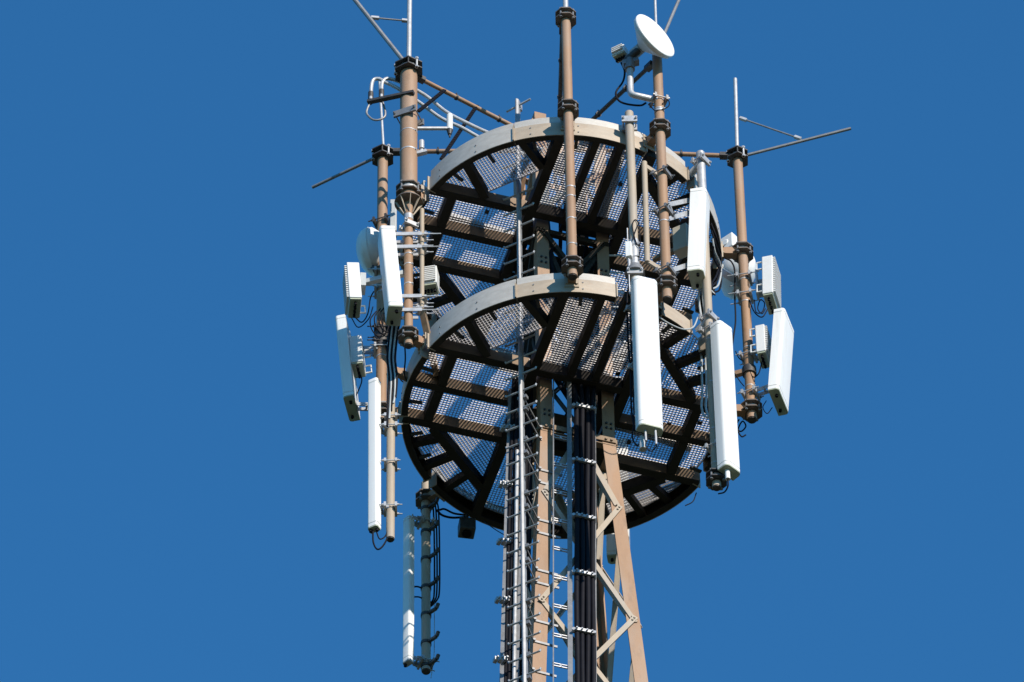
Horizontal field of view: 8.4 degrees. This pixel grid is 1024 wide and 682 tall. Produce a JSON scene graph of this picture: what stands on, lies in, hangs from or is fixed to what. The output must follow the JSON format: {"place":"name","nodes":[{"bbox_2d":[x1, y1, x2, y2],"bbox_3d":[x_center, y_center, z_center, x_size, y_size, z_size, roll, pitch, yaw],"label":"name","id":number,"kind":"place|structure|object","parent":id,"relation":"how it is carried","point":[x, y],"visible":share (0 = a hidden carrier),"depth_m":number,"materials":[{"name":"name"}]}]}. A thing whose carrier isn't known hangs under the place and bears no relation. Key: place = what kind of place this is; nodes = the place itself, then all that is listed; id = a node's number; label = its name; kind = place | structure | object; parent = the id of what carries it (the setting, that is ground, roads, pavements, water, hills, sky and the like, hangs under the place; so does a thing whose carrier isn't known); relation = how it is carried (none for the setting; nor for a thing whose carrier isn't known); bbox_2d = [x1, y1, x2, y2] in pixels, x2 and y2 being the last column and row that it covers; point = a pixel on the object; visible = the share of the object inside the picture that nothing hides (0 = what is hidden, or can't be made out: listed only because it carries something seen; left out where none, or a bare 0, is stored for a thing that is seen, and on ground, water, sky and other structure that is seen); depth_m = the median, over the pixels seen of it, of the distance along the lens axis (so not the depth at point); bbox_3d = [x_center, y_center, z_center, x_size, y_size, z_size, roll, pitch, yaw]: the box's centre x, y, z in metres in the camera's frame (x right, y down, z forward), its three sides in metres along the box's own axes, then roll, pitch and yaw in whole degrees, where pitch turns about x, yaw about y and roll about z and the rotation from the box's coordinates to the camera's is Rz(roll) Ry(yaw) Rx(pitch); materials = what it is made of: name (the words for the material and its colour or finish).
{"place":"outdoors","nodes":[
{"label":"outdoors","id":0,"kind":"place"},
{"bbox_2d":[0,0,1023,681],"label":"sky","id":1,"kind":"structure","parent":0,"point":[184,463],"materials":[{"name":"blue"}]},
{"label":"ground","id":2,"kind":"structure","parent":0,"visible":0},
{"bbox_2d":[510,111,647,681],"bbox_3d":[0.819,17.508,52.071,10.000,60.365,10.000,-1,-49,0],"label":"lattice tower","id":3,"kind":"structure","parent":2,"relation":"on","point":[608,478],"depth_m":70.23,"materials":[{"name":"brown metal"}]},
{"bbox_2d":[493,389,520,681],"bbox_3d":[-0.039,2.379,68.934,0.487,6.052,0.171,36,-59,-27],"label":"cable ladder","id":4,"kind":"object","parent":3,"relation":"attached to","point":[502,659],"visible":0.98,"depth_m":68.98,"materials":[{"name":"metal"}]},
{"bbox_2d":[504,372,515,681],"bbox_3d":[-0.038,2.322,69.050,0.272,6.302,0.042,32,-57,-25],"label":"feeder cable","id":5,"kind":"object","parent":4,"relation":"attached to","point":[509,522],"visible":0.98,"depth_m":69.62,"materials":[{"name":"black rubber"}]},
{"bbox_2d":[507,373,518,681],"bbox_3d":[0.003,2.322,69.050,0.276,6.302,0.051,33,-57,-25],"label":"feeder cable","id":6,"kind":"object","parent":4,"relation":"attached to","point":[510,613],"visible":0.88,"depth_m":69.31,"materials":[{"name":"black rubber"}]},
{"bbox_2d":[512,449,518,681],"bbox_3d":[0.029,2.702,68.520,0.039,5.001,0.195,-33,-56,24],"label":"conduit","id":7,"kind":"object","parent":4,"relation":"attached to","point":[514,648],"visible":0.91,"depth_m":69.06,"materials":[{"name":"metal"}]},
{"bbox_2d":[511,402,519,679],"bbox_3d":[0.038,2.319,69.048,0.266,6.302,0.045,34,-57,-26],"label":"feeder cable","id":8,"kind":"object","parent":4,"relation":"attached to","point":[518,524],"visible":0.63,"depth_m":69.69,"materials":[{"name":"black rubber"}]},
{"bbox_2d":[519,393,525,681],"bbox_3d":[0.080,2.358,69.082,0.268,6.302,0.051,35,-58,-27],"label":"feeder cable","id":9,"kind":"object","parent":4,"relation":"attached to","point":[520,596],"visible":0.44,"depth_m":68.44,"materials":[{"name":"black rubber"}]},
{"bbox_2d":[520,393,528,681],"bbox_3d":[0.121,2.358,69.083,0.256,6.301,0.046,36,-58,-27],"label":"feeder cable","id":10,"kind":"object","parent":4,"relation":"attached to","point":[526,447],"visible":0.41,"depth_m":70.32,"materials":[{"name":"black rubber"}]},
{"bbox_2d":[526,388,532,665],"bbox_3d":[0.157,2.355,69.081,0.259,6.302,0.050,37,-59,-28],"label":"feeder cable","id":11,"kind":"object","parent":4,"relation":"attached to","point":[529,486],"visible":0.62,"depth_m":70.16,"materials":[{"name":"black rubber"}]},
{"bbox_2d":[502,98,562,681],"bbox_3d":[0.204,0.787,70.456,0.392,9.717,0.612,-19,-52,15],"label":"access ladder","id":12,"kind":"object","parent":3,"relation":"attached to","point":[524,508],"visible":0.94,"depth_m":69.55,"materials":[{"name":"metal"}]},
{"bbox_2d":[399,273,710,538],"bbox_3d":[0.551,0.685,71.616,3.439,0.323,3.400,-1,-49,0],"label":"work platform","id":13,"kind":"structure","parent":3,"relation":"attached to","point":[529,292],"depth_m":71.34,"materials":[{"name":"metal"}]},
{"bbox_2d":[367,143,405,423],"bbox_3d":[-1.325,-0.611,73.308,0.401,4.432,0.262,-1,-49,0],"label":"mounting pole","id":14,"kind":"object","parent":13,"relation":"attached to","point":[382,158],"visible":0.47,"depth_m":73.26,"materials":[{"name":"brown metal"}]},
{"bbox_2d":[312,81,383,188],"bbox_3d":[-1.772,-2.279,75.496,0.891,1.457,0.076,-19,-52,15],"label":"lightning rod","id":15,"kind":"object","parent":14,"relation":"attached to","point":[351,168],"visible":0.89,"depth_m":75.03,"materials":[{"name":"metal"}]},
{"bbox_2d":[349,335,371,378],"bbox_3d":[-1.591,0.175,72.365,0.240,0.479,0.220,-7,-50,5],"label":"radio unit","id":16,"kind":"object","parent":14,"relation":"attached to","point":[358,357],"visible":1,"depth_m":72.27,"materials":[{"name":"grey metal"}]},
{"bbox_2d":[335,314,386,421],"bbox_3d":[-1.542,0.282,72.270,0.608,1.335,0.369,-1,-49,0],"label":"panel antenna","id":17,"kind":"object","parent":14,"relation":"attached to","point":[350,397],"visible":0.77,"depth_m":72.04,"materials":[{"name":"white plastic"}]},
{"bbox_2d":[356,213,399,276],"bbox_3d":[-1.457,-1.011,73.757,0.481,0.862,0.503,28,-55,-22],"label":"microwave dish","id":18,"kind":"object","parent":14,"relation":"attached to","point":[367,252],"visible":0.55,"depth_m":73.52,"materials":[{"name":"grey plastic"}]},
{"bbox_2d":[387,199,396,237],"bbox_3d":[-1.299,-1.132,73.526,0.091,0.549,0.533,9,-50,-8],"label":"equipment box","id":19,"kind":"object","parent":14,"relation":"attached to","point":[392,220],"visible":0.45,"depth_m":73.38,"materials":[{"name":"grey plastic"}]},
{"bbox_2d":[391,147,511,155],"bbox_3d":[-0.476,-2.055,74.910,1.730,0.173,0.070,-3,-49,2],"label":"stay tube","id":20,"kind":"object","parent":14,"relation":"attached to","point":[396,151],"visible":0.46,"depth_m":74.92,"materials":[{"name":"beige paint"}]},
{"bbox_2d":[360,55,425,353],"bbox_3d":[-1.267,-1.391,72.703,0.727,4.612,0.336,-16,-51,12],"label":"mounting pole","id":21,"kind":"object","parent":13,"relation":"attached to","point":[410,200],"visible":1,"depth_m":72.73,"materials":[{"name":"brown metal"}]},
{"bbox_2d":[343,262,365,317],"bbox_3d":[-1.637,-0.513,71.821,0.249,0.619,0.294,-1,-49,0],"label":"radio unit","id":22,"kind":"object","parent":21,"relation":"attached to","point":[352,293],"visible":1,"depth_m":71.69,"materials":[{"name":"white plastic"}]},
{"bbox_2d":[353,0,411,58],"bbox_3d":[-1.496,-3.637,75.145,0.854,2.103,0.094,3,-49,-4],"label":"lightning rod","id":23,"kind":"object","parent":21,"relation":"on","point":[372,18],"visible":1,"depth_m":74.88,"materials":[{"name":"metal"}]},
{"bbox_2d":[365,88,414,120],"bbox_3d":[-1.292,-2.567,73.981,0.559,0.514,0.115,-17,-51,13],"label":"bracket","id":24,"kind":"object","parent":21,"relation":"attached to","point":[381,98],"visible":1,"depth_m":73.97,"materials":[{"name":"metal"}]},
{"bbox_2d":[378,225,440,325],"bbox_3d":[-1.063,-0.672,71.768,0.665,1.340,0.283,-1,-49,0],"label":"panel antenna","id":25,"kind":"object","parent":21,"relation":"attached to","point":[393,295],"visible":1,"depth_m":71.62,"materials":[{"name":"white plastic"}]},
{"bbox_2d":[417,139,426,156],"bbox_3d":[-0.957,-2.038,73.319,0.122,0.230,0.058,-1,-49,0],"label":"junction box","id":26,"kind":"object","parent":21,"relation":"attached to","point":[421,151],"visible":1,"depth_m":73.26,"materials":[{"name":"metal"}]},
{"bbox_2d":[424,265,438,299],"bbox_3d":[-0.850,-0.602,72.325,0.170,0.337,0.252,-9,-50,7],"label":"radio unit","id":27,"kind":"object","parent":21,"relation":"attached to","point":[431,280],"visible":0.91,"depth_m":72.22,"materials":[{"name":"white plastic"}]},
{"bbox_2d":[417,89,445,112],"bbox_3d":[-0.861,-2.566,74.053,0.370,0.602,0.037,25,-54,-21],"label":"hanger bar","id":28,"kind":"object","parent":21,"relation":"attached to","point":[431,100],"visible":1,"depth_m":74.03,"materials":[{"name":"black metal"}]},
{"bbox_2d":[417,113,452,137],"bbox_3d":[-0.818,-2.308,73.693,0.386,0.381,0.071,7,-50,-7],"label":"omni antenna","id":29,"kind":"object","parent":21,"relation":"attached to","point":[448,128],"visible":1,"depth_m":73.63,"materials":[{"name":"metal"}]},
{"bbox_2d":[417,75,547,145],"bbox_3d":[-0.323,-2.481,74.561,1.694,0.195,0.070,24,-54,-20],"label":"stay tube","id":30,"kind":"object","parent":21,"relation":"attached to","point":[456,96],"visible":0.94,"depth_m":74.47,"materials":[{"name":"beige paint"}]},
{"bbox_2d":[439,105,478,159],"bbox_3d":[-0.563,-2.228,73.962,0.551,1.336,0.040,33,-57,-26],"label":"hanger bar","id":31,"kind":"object","parent":30,"relation":"hanging from","point":[457,134],"visible":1,"depth_m":73.84,"materials":[{"name":"black metal"}]},
{"bbox_2d":[369,77,524,155],"bbox_3d":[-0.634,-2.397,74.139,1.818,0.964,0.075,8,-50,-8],"label":"conduit","id":32,"kind":"object","parent":31,"relation":"attached to","point":[428,109],"visible":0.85,"depth_m":74.11,"materials":[{"name":"metal"}]},
{"bbox_2d":[380,77,542,150],"bbox_3d":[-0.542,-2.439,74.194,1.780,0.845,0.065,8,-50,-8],"label":"conduit","id":33,"kind":"object","parent":31,"relation":"attached to","point":[445,111],"visible":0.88,"depth_m":74.16,"materials":[{"name":"metal"}]},
{"bbox_2d":[381,367,407,542],"bbox_3d":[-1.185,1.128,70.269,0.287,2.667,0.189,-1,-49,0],"label":"mounting pole","id":34,"kind":"object","parent":13,"relation":"attached to","point":[390,468],"visible":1,"depth_m":70.05,"materials":[{"name":"beige metal"}]},
{"bbox_2d":[368,377,402,533],"bbox_3d":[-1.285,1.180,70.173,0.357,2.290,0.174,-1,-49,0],"label":"panel antenna","id":35,"kind":"object","parent":34,"relation":"attached to","point":[376,507],"visible":1,"depth_m":70.10,"materials":[{"name":"white plastic"},{"name":"galvanised steel"},{"name":"grey plastic"}]},
{"bbox_2d":[386,326,390,426],"bbox_3d":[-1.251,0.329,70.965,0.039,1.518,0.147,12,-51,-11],"label":"jumper cable","id":36,"kind":"object","parent":34,"relation":"attached to","point":[387,410],"visible":1,"depth_m":70.96,"materials":[{"name":"black rubber"}]},
{"bbox_2d":[388,326,392,418],"bbox_3d":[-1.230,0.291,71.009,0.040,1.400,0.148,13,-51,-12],"label":"jumper cable","id":37,"kind":"object","parent":34,"relation":"attached to","point":[389,416],"visible":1,"depth_m":71.06,"materials":[{"name":"grey plastic"}]},
{"bbox_2d":[390,326,395,411],"bbox_3d":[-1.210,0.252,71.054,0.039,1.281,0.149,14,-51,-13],"label":"jumper cable","id":38,"kind":"object","parent":34,"relation":"attached to","point":[392,367],"visible":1,"depth_m":71.11,"materials":[{"name":"black rubber"}]},
{"bbox_2d":[392,326,397,403],"bbox_3d":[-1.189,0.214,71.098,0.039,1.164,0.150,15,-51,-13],"label":"jumper cable","id":39,"kind":"object","parent":34,"relation":"attached to","point":[395,334],"visible":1,"depth_m":71.16,"materials":[{"name":"grey plastic"}]},
{"bbox_2d":[394,326,399,398],"bbox_3d":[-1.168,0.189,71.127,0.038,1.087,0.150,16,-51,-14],"label":"jumper cable","id":40,"kind":"object","parent":34,"relation":"attached to","point":[395,353],"visible":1,"depth_m":71.17,"materials":[{"name":"black rubber"}]},
{"bbox_2d":[413,208,438,376],"bbox_3d":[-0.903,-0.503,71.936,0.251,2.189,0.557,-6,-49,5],"label":"mounting pole","id":41,"kind":"object","parent":13,"relation":"on","point":[422,301],"visible":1,"depth_m":71.57,"materials":[{"name":"grey metal"}]},
{"bbox_2d":[415,481,444,674],"bbox_3d":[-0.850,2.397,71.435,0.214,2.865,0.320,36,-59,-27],"label":"mounting pole","id":42,"kind":"object","parent":13,"relation":"attached to","point":[425,497],"visible":1,"depth_m":71.43,"materials":[{"name":"black metal"}]},
{"bbox_2d":[403,514,439,671],"bbox_3d":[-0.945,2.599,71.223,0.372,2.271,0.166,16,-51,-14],"label":"panel antenna","id":43,"kind":"object","parent":42,"relation":"attached to","point":[409,524],"visible":1,"depth_m":71.12,"materials":[{"name":"white plastic"},{"name":"galvanised steel"},{"name":"grey plastic"}]},
{"bbox_2d":[431,502,434,602],"bbox_3d":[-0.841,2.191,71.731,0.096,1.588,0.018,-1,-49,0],"label":"jumper cable","id":44,"kind":"object","parent":42,"relation":"attached to","point":[434,556],"visible":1,"depth_m":71.75,"materials":[{"name":"black rubber"}]},
{"bbox_2d":[431,505,437,604],"bbox_3d":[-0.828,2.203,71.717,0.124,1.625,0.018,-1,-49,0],"label":"jumper cable","id":45,"kind":"object","parent":42,"relation":"attached to","point":[436,556],"visible":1,"depth_m":71.65,"materials":[{"name":"black rubber"}]},
{"bbox_2d":[431,503,440,606],"bbox_3d":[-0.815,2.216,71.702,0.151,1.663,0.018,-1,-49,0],"label":"jumper cable","id":46,"kind":"object","parent":42,"relation":"attached to","point":[439,556],"visible":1,"depth_m":71.63,"materials":[{"name":"black rubber"}]},
{"bbox_2d":[458,514,475,538],"bbox_3d":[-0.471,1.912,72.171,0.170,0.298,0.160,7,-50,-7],"label":"lamp housing","id":47,"kind":"object","parent":13,"relation":"hanging from","point":[466,526],"visible":1,"depth_m":72.07,"materials":[{"name":"metal"}]},
{"bbox_2d":[555,7,582,287],"bbox_3d":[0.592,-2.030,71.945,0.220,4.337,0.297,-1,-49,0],"label":"mounting pole","id":48,"kind":"object","parent":13,"relation":"attached to","point":[568,115],"visible":1,"depth_m":71.89,"materials":[{"name":"brown metal"}]},
{"bbox_2d":[557,28,562,116],"bbox_3d":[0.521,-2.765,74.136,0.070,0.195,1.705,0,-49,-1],"label":"stay tube","id":49,"kind":"object","parent":48,"relation":"attached to","point":[560,89],"visible":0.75,"depth_m":74.05,"materials":[{"name":"metal"}]},
{"bbox_2d":[616,428,691,451],"bbox_3d":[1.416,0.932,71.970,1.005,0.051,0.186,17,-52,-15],"label":"cable tray","id":50,"kind":"object","parent":13,"relation":"on","point":[658,440],"visible":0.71,"depth_m":72.03,"materials":[{"name":"metal"}]},
{"bbox_2d":[698,289,708,418],"bbox_3d":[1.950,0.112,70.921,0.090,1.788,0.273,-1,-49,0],"label":"jumper cable","id":51,"kind":"object","parent":13,"relation":"hanging from","point":[701,367],"visible":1,"depth_m":70.82,"materials":[{"name":"grey plastic"}]},
{"bbox_2d":[701,288,708,415],"bbox_3d":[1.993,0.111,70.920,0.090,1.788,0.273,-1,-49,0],"label":"jumper cable","id":52,"kind":"object","parent":13,"relation":"hanging from","point":[706,396],"visible":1,"depth_m":70.69,"materials":[{"name":"grey plastic"}]},
{"bbox_2d":[721,145,762,423],"bbox_3d":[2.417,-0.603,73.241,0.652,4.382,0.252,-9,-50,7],"label":"mounting pole","id":53,"kind":"object","parent":13,"relation":"attached to","point":[749,407],"visible":0.94,"depth_m":73.22,"materials":[{"name":"brown metal"}]},
{"bbox_2d":[577,148,731,159],"bbox_3d":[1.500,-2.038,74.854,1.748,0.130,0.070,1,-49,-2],"label":"stay tube","id":54,"kind":"object","parent":53,"relation":"attached to","point":[720,155],"visible":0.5,"depth_m":74.83,"materials":[{"name":"beige paint"}]},
{"bbox_2d":[725,258,735,342],"bbox_3d":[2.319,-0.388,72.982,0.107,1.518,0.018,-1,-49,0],"label":"jumper cable","id":55,"kind":"object","parent":53,"relation":"hanging from","point":[734,297],"visible":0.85,"depth_m":73.07,"materials":[{"name":"black rubber"}]},
{"bbox_2d":[710,232,755,299],"bbox_3d":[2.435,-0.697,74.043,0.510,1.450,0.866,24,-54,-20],"label":"microwave dish","id":56,"kind":"object","parent":53,"relation":"attached to","point":[729,240],"visible":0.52,"depth_m":74.18,"materials":[{"name":"grey plastic"}]},
{"bbox_2d":[749,324,771,368],"bbox_3d":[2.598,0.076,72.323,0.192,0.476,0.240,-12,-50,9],"label":"radio unit","id":57,"kind":"object","parent":53,"relation":"attached to","point":[763,341],"visible":1,"depth_m":72.22,"materials":[{"name":"white plastic"}]},
{"bbox_2d":[735,308,793,415],"bbox_3d":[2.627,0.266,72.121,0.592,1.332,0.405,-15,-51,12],"label":"panel antenna","id":58,"kind":"object","parent":53,"relation":"attached to","point":[778,384],"visible":1,"depth_m":71.92,"materials":[{"name":"white plastic"}]},
{"bbox_2d":[756,255,780,314],"bbox_3d":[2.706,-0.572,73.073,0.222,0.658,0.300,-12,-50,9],"label":"radio unit","id":59,"kind":"object","parent":53,"relation":"attached to","point":[771,285],"visible":1,"depth_m":72.94,"materials":[{"name":"white plastic"}]},
{"bbox_2d":[733,78,850,155],"bbox_3d":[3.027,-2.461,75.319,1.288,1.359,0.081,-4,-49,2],"label":"lightning rod","id":60,"kind":"object","parent":53,"relation":"on","point":[796,137],"visible":1,"depth_m":75.01,"materials":[{"name":"metal"}]},
{"bbox_2d":[549,247,563,380],"bbox_3d":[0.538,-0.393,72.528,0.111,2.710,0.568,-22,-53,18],"label":"feeder cable","id":61,"kind":"object","parent":3,"relation":"attached to","point":[552,249],"visible":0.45,"depth_m":72.63,"materials":[{"name":"black rubber"}]},
{"bbox_2d":[554,381,566,399],"bbox_3d":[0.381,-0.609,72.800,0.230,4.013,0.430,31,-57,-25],"label":"feeder cable","id":62,"kind":"object","parent":3,"relation":"attached to","point":[561,388],"visible":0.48,"depth_m":71.37,"materials":[{"name":"black rubber"}]},
{"bbox_2d":[400,117,722,373],"bbox_3d":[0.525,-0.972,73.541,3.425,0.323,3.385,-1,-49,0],"label":"work platform","id":63,"kind":"structure","parent":3,"relation":"attached to","point":[526,136],"depth_m":73.05,"materials":[{"name":"metal"}]},
{"bbox_2d":[435,209,513,235],"bbox_3d":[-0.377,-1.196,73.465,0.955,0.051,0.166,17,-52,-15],"label":"support beam","id":64,"kind":"structure","parent":63,"relation":"on","point":[482,223],"depth_m":73.39,"materials":[{"name":"metal"}]},
{"bbox_2d":[598,149,624,218],"bbox_3d":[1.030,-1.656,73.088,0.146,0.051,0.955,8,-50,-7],"label":"support beam","id":65,"kind":"structure","parent":63,"relation":"on","point":[610,190],"depth_m":73.14,"materials":[{"name":"metal"}]},
{"bbox_2d":[622,110,644,295],"bbox_3d":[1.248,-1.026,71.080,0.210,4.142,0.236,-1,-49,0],"label":"mounting pole","id":66,"kind":"object","parent":63,"relation":"attached to","point":[629,128],"visible":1,"depth_m":71.63,"materials":[{"name":"grey metal"}]},
{"bbox_2d":[626,283,635,430],"bbox_3d":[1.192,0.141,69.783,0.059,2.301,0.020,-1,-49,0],"label":"jumper cable","id":67,"kind":"object","parent":66,"relation":"attached to","point":[629,358],"visible":1,"depth_m":69.75,"materials":[{"name":"black rubber"}]},
{"bbox_2d":[625,228,639,294],"bbox_3d":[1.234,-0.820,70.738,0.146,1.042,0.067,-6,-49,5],"label":"antenna mounting bracket","id":68,"kind":"object","parent":66,"relation":"attached to","point":[628,250],"visible":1,"depth_m":70.81,"materials":[{"name":"metal"}]},
{"bbox_2d":[630,312,638,445],"bbox_3d":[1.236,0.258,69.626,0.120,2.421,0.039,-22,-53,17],"label":"jumper cable","id":69,"kind":"object","parent":66,"relation":"hanging from","point":[632,381],"visible":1,"depth_m":69.44,"materials":[{"name":"black rubber"}]},
{"bbox_2d":[624,276,662,451],"bbox_3d":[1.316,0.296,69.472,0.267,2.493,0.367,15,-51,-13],"label":"panel antenna","id":70,"kind":"object","parent":66,"relation":"attached to","point":[644,365],"visible":1,"depth_m":69.37,"materials":[{"name":"plastic"}]},
{"bbox_2d":[643,55,678,309],"bbox_3d":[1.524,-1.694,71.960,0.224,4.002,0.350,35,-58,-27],"label":"mounting pole","id":71,"kind":"object","parent":63,"relation":"attached to","point":[655,139],"visible":1,"depth_m":71.80,"materials":[{"name":"brown metal"}]},
{"bbox_2d":[591,60,652,118],"bbox_3d":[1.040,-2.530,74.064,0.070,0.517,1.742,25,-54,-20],"label":"stay tube","id":72,"kind":"object","parent":71,"relation":"attached to","point":[648,67],"visible":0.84,"depth_m":73.84,"materials":[{"name":"metal"}]},
{"bbox_2d":[622,14,673,113],"bbox_3d":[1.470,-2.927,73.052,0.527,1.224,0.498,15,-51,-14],"label":"microwave dish","id":73,"kind":"object","parent":71,"relation":"attached to","point":[652,37],"visible":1,"depth_m":73.11,"materials":[{"name":"grey plastic"}]},
{"bbox_2d":[611,43,628,62],"bbox_3d":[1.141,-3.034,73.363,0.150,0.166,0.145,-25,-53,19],"label":"radio unit","id":74,"kind":"object","parent":73,"relation":"attached to","point":[619,52],"visible":1,"depth_m":73.33,"materials":[{"name":"white plastic"}]},
{"bbox_2d":[615,62,646,106],"bbox_3d":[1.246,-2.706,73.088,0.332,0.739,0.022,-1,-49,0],"label":"jumper cable","id":75,"kind":"object","parent":74,"relation":"hanging from","point":[624,103],"visible":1,"depth_m":72.92,"materials":[{"name":"black rubber"}]},
{"bbox_2d":[641,160,660,271],"bbox_3d":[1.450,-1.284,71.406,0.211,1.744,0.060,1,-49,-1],"label":"guard post","id":76,"kind":"object","parent":71,"relation":"attached to","point":[645,169],"visible":1,"depth_m":71.39,"materials":[{"name":"beige metal"}]},
{"bbox_2d":[654,0,679,32],"bbox_3d":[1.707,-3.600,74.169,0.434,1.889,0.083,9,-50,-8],"label":"lightning rod","id":77,"kind":"object","parent":71,"relation":"on","point":[670,17],"visible":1,"depth_m":73.99,"materials":[{"name":"metal"}]},
{"bbox_2d":[689,150,726,490],"bbox_3d":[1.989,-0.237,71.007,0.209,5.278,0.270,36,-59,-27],"label":"mounting pole","id":78,"kind":"object","parent":63,"relation":"attached to","point":[715,480],"visible":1,"depth_m":70.79,"materials":[{"name":"grey metal"}]},
{"bbox_2d":[659,317,697,329],"bbox_3d":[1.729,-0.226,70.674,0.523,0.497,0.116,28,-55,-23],"label":"jumper cable","id":79,"kind":"object","parent":78,"relation":"attached to","point":[679,327],"visible":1,"depth_m":70.47,"materials":[{"name":"grey plastic"}]},
{"bbox_2d":[668,187,709,289],"bbox_3d":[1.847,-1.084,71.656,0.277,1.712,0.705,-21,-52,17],"label":"panel antenna","id":80,"kind":"object","parent":78,"relation":"attached to","point":[698,212],"visible":1,"depth_m":71.78,"materials":[{"name":"white plastic"}]},
{"bbox_2d":[712,238,721,293],"bbox_3d":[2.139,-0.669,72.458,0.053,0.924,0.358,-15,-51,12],"label":"jumper cable","id":81,"kind":"object","parent":78,"relation":"attached to","point":[718,284],"visible":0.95,"depth_m":72.69,"materials":[{"name":"grey plastic"}]},
{"bbox_2d":[695,320,739,493],"bbox_3d":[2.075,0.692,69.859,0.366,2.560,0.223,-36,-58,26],"label":"panel antenna","id":82,"kind":"object","parent":78,"relation":"attached to","point":[726,441],"visible":1,"depth_m":69.74,"materials":[{"name":"plastic"}]},
{"bbox_2d":[553,175,572,397],"bbox_3d":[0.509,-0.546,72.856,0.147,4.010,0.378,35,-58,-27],"label":"feeder cable","id":83,"kind":"object","parent":3,"relation":"attached to","point":[560,246],"visible":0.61,"depth_m":73.34,"materials":[{"name":"black rubber"}]},
{"bbox_2d":[560,177,579,397],"bbox_3d":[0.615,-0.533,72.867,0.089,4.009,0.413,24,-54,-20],"label":"feeder cable","id":84,"kind":"object","parent":3,"relation":"attached to","point":[566,254],"visible":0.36,"depth_m":72.85,"materials":[{"name":"black rubber"}]},
{"bbox_2d":[552,378,596,681],"bbox_3d":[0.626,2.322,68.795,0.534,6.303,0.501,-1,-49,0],"label":"cable ladder","id":85,"kind":"object","parent":3,"relation":"attached to","point":[570,514],"visible":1,"depth_m":69.26,"materials":[{"name":"metal"}]},
{"bbox_2d":[564,361,579,681],"bbox_3d":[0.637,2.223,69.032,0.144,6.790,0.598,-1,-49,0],"label":"feeder cable","id":86,"kind":"object","parent":85,"relation":"attached to","point":[577,538],"visible":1,"depth_m":69.19,"materials":[{"name":"black rubber"}]},
{"bbox_2d":[566,353,579,617],"bbox_3d":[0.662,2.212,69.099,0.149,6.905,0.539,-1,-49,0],"label":"feeder cable","id":87,"kind":"object","parent":85,"relation":"attached to","point":[579,446],"visible":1,"depth_m":70.47,"materials":[{"name":"black rubber"}]},
{"bbox_2d":[578,364,584,681],"bbox_3d":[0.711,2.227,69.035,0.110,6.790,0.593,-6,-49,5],"label":"feeder cable","id":88,"kind":"object","parent":85,"relation":"attached to","point":[582,555],"visible":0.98,"depth_m":69.16,"materials":[{"name":"black rubber"}]},
{"bbox_2d":[581,355,585,627],"bbox_3d":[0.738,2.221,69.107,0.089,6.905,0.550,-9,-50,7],"label":"feeder cable","id":89,"kind":"object","parent":85,"relation":"attached to","point":[584,474],"visible":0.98,"depth_m":70.19,"materials":[{"name":"black rubber"}]},
{"bbox_2d":[585,363,590,681],"bbox_3d":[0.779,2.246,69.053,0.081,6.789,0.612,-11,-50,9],"label":"feeder cable","id":90,"kind":"object","parent":85,"relation":"attached to","point":[587,548],"visible":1,"depth_m":69.22,"materials":[{"name":"black rubber"}]},
{"bbox_2d":[590,388,591,681],"bbox_3d":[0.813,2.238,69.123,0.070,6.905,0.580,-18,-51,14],"label":"feeder cable","id":91,"kind":"object","parent":85,"relation":"attached to","point":[590,515],"visible":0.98,"depth_m":69.88,"materials":[{"name":"black rubber"}]},
{"bbox_2d":[590,386,595,681],"bbox_3d":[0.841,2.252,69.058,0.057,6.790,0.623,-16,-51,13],"label":"feeder cable","id":92,"kind":"object","parent":85,"relation":"attached to","point":[592,545],"visible":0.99,"depth_m":69.24,"materials":[{"name":"black rubber"}]},
{"bbox_2d":[571,193,591,362],"bbox_3d":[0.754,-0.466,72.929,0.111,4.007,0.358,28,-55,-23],"label":"feeder cable","id":93,"kind":"object","parent":3,"relation":"attached to","point":[585,251],"visible":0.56,"depth_m":73.41,"materials":[{"name":"black rubber"}]},
{"bbox_2d":[583,186,601,409],"bbox_3d":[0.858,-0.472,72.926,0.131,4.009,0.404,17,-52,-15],"label":"feeder cable","id":94,"kind":"object","parent":3,"relation":"attached to","point":[598,394],"visible":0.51,"depth_m":72.99,"materials":[{"name":"black rubber"}]},
{"bbox_2d":[606,438,629,563],"bbox_3d":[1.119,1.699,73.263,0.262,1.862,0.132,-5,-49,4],"label":"panel antenna","id":95,"kind":"object","parent":3,"relation":"attached to","point":[611,548],"visible":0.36,"depth_m":72.70,"materials":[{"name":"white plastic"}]},
{"bbox_2d":[652,223,688,262],"bbox_3d":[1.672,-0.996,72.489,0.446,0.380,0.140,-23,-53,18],"label":"equipment box","id":96,"kind":"object","parent":3,"relation":"attached to","point":[680,234],"visible":0.77,"depth_m":72.39,"materials":[{"name":"grey plastic"}]},
{"bbox_2d":[710,223,721,294],"bbox_3d":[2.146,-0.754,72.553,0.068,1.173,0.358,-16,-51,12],"label":"jumper cable","id":97,"kind":"object","parent":3,"relation":"hanging from","point":[713,280],"visible":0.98,"depth_m":72.86,"materials":[{"name":"black rubber"}]},
{"bbox_2d":[711,231,721,292],"bbox_3d":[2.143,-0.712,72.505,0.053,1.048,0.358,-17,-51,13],"label":"jumper cable","id":98,"kind":"object","parent":3,"relation":"hanging from","point":[716,281],"visible":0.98,"depth_m":72.77,"materials":[{"name":"black rubber"}]},
{"bbox_2d":[712,246,721,295],"bbox_3d":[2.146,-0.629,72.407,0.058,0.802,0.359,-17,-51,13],"label":"jumper cable","id":99,"kind":"object","parent":3,"relation":"hanging from","point":[717,265],"visible":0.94,"depth_m":72.60,"materials":[{"name":"black rubber"}]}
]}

